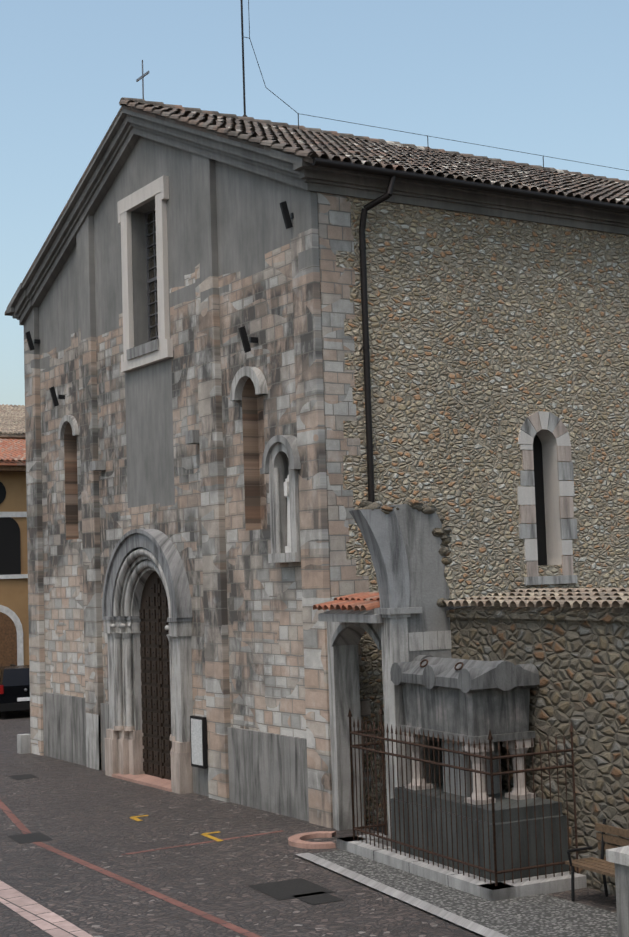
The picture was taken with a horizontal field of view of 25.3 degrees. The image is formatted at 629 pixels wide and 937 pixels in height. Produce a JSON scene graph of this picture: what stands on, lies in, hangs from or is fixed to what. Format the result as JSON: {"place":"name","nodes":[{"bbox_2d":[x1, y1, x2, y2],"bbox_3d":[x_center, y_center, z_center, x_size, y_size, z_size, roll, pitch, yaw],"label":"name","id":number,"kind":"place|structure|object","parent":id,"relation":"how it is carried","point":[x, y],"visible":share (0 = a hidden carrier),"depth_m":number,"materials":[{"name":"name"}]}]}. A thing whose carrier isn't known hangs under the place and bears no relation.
{"place":"outdoors","nodes":[
{"label":"outdoors","id":0,"kind":"place"},
{"bbox_2d":[0,404,24,439],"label":"roofs","id":1,"kind":"structure","parent":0,"point":[12,421],"depth_m":68.72,"materials":[{"name":"tile"}]},
{"bbox_2d":[0,439,28,666],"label":"ochre house","id":2,"kind":"structure","parent":0,"point":[14,634],"depth_m":51.43,"materials":[{"name":"paint"}]},
{"bbox_2d":[24,153,332,827],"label":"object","id":3,"kind":"object","parent":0,"point":[286,775],"visible":0.81,"depth_m":26.53,"materials":[{"name":"grey stone"}]},
{"bbox_2d":[0,710,616,936],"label":"ground","id":4,"kind":"structure","parent":0,"point":[83,812],"depth_m":20.18,"materials":[{"name":"grey stone"}]},
{"bbox_2d":[0,665,29,716],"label":"parked car","id":5,"kind":"object","parent":4,"relation":"on","point":[14,688],"visible":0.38,"depth_m":43.04,"materials":[{"name":"black paint"}]},
{"bbox_2d":[102,529,192,793],"bbox_3d":[-2.958,3.820,28.972,1.520,5.160,3.600,1,-5,-32],"label":"portal","id":6,"kind":"object","parent":4,"relation":"on","point":[138,557],"visible":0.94,"depth_m":29.33,"materials":[{"name":"stone"}]},
{"bbox_2d":[139,571,171,779],"bbox_3d":[-3.137,4.211,28.822,0.134,4.270,1.920,1,-5,-32],"label":"church door","id":7,"kind":"structure","parent":6,"relation":"attached to","point":[155,681],"depth_m":28.98,"materials":[{"name":"brown wood"}]},
{"bbox_2d":[17,734,335,848],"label":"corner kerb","id":8,"kind":"structure","parent":4,"relation":"on","point":[24,747],"depth_m":21.96,"materials":[{"name":"stone"}]},
{"bbox_2d":[0,774,617,936],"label":"pavement markings","id":9,"kind":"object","parent":4,"relation":"on","point":[541,915],"depth_m":17.54,"materials":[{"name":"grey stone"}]},
{"bbox_2d":[606,846,628,936],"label":"stone post","id":10,"kind":"object","parent":9,"relation":"on","point":[618,857],"visible":1,"depth_m":14.72,"materials":[{"name":"stone"}]},
{"bbox_2d":[39,136,628,823],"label":"church walls","id":11,"kind":"structure","parent":4,"relation":"on","point":[489,336],"depth_m":25.74,"materials":[{"name":"beige stone"}]},
{"bbox_2d":[136,60,148,98],"bbox_3d":[-3.627,-8.121,29.662,0.100,1.050,0.600,1,-5,-32],"label":"gable cross","id":12,"kind":"object","parent":11,"relation":"on","point":[142,76],"visible":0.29,"depth_m":29.66,"materials":[{"name":"grey metal"}]},
{"bbox_2d":[25,201,293,406],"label":"floodlights","id":13,"kind":"object","parent":11,"relation":"attached to","point":[288,225],"visible":0.9,"depth_m":25.13,"materials":[{"name":"black metal"}]},
{"bbox_2d":[190,715,207,768],"bbox_3d":[-2.132,5.179,26.636,0.235,0.950,0.520,1,-5,-32],"label":"notice board","id":14,"kind":"object","parent":11,"relation":"attached to","point":[198,734],"visible":0.85,"depth_m":26.50,"materials":[{"name":"white paper"}]},
{"bbox_2d":[260,435,300,562],"bbox_3d":[-0.518,0.516,24.148,0.270,2.190,1.140,1,-5,-32],"label":"statue niche","id":15,"kind":"object","parent":11,"relation":"attached to","point":[278,448],"visible":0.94,"depth_m":24.27,"materials":[{"name":"stone"}]},
{"bbox_2d":[284,475,290,552],"bbox_3d":[-0.336,0.638,24.251,0.370,1.630,0.470,1,-5,-32],"label":"saint statue","id":16,"kind":"object","parent":15,"relation":"in","point":[286,494],"visible":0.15,"depth_m":24.17,"materials":[{"name":"stone"}]},
{"bbox_2d":[5,97,628,315],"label":"tiled roof","id":17,"kind":"structure","parent":11,"relation":"on","point":[306,144],"depth_m":28.21,"materials":[{"name":"brown tile"}]},
{"bbox_2d":[240,0,628,170],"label":"lightning rod","id":18,"kind":"object","parent":17,"relation":"on","point":[243,69],"visible":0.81,"depth_m":31.18,"materials":[{"name":"black metal"}]},
{"bbox_2d":[7,108,628,325],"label":"roof cornice","id":19,"kind":"structure","parent":11,"relation":"attached to","point":[128,130],"depth_m":26.51,"materials":[{"name":"grey stone"}]},
{"bbox_2d":[311,157,628,502],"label":"gutter and downpipe","id":20,"kind":"object","parent":11,"relation":"attached to","point":[393,175],"visible":0.96,"depth_m":23.84,"materials":[{"name":"black metal"}]},
{"bbox_2d":[517,411,577,584],"bbox_3d":[4.155,0.548,25.964,1.388,3.177,0.500,1,-5,-32],"label":"side window frame","id":21,"kind":"object","parent":11,"relation":"attached to","point":[531,503],"visible":0.94,"depth_m":25.91,"materials":[{"name":"grey stone"}]},
{"bbox_2d":[313,592,470,834],"bbox_3d":[1.333,3.845,22.123,2.264,3.813,2.460,0,-5,-27],"label":"doorway","id":22,"kind":"structure","parent":4,"relation":"on","point":[350,619],"depth_m":22.72,"materials":[{"name":"stone"}]},
{"bbox_2d":[336,833,586,900],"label":"enclosure kerbs","id":23,"kind":"structure","parent":4,"relation":"on","point":[517,888],"depth_m":18.21,"materials":[{"name":"stone"}]},
{"bbox_2d":[349,499,451,846],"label":"ruin arch pier","id":24,"kind":"structure","parent":23,"relation":"on","point":[407,542],"depth_m":20.69,"materials":[{"name":"stone"}]},
{"bbox_2d":[348,707,578,885],"bbox_3d":[1.969,4.425,19.666,1.358,1.950,3.878,0,-5,-27],"label":"iron fence","id":25,"kind":"object","parent":23,"relation":"on","point":[491,774],"visible":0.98,"depth_m":18.63,"materials":[{"name":"black metal"}]},
{"bbox_2d":[390,655,568,881],"bbox_3d":[2.183,4.003,19.380,1.150,2.735,2.640,0,-5,-27],"label":"sarcophagus","id":26,"kind":"object","parent":23,"relation":"on","point":[473,700],"visible":0.96,"depth_m":18.88,"materials":[{"name":"stone"}]},
{"bbox_2d":[442,588,628,895],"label":"rubble wall","id":27,"kind":"structure","parent":4,"relation":"on","point":[571,645],"depth_m":18.34,"materials":[{"name":"stone"}]},
{"bbox_2d":[565,819,628,901],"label":"bench","id":28,"kind":"object","parent":4,"relation":"on","point":[602,866],"visible":0.88,"depth_m":17.31,"materials":[{"name":"brown wood"}]},
{"bbox_2d":[0,0,628,405],"label":"sky","id":29,"kind":"structure","parent":0,"point":[550,78],"materials":[{"name":"blue"}]}
]}

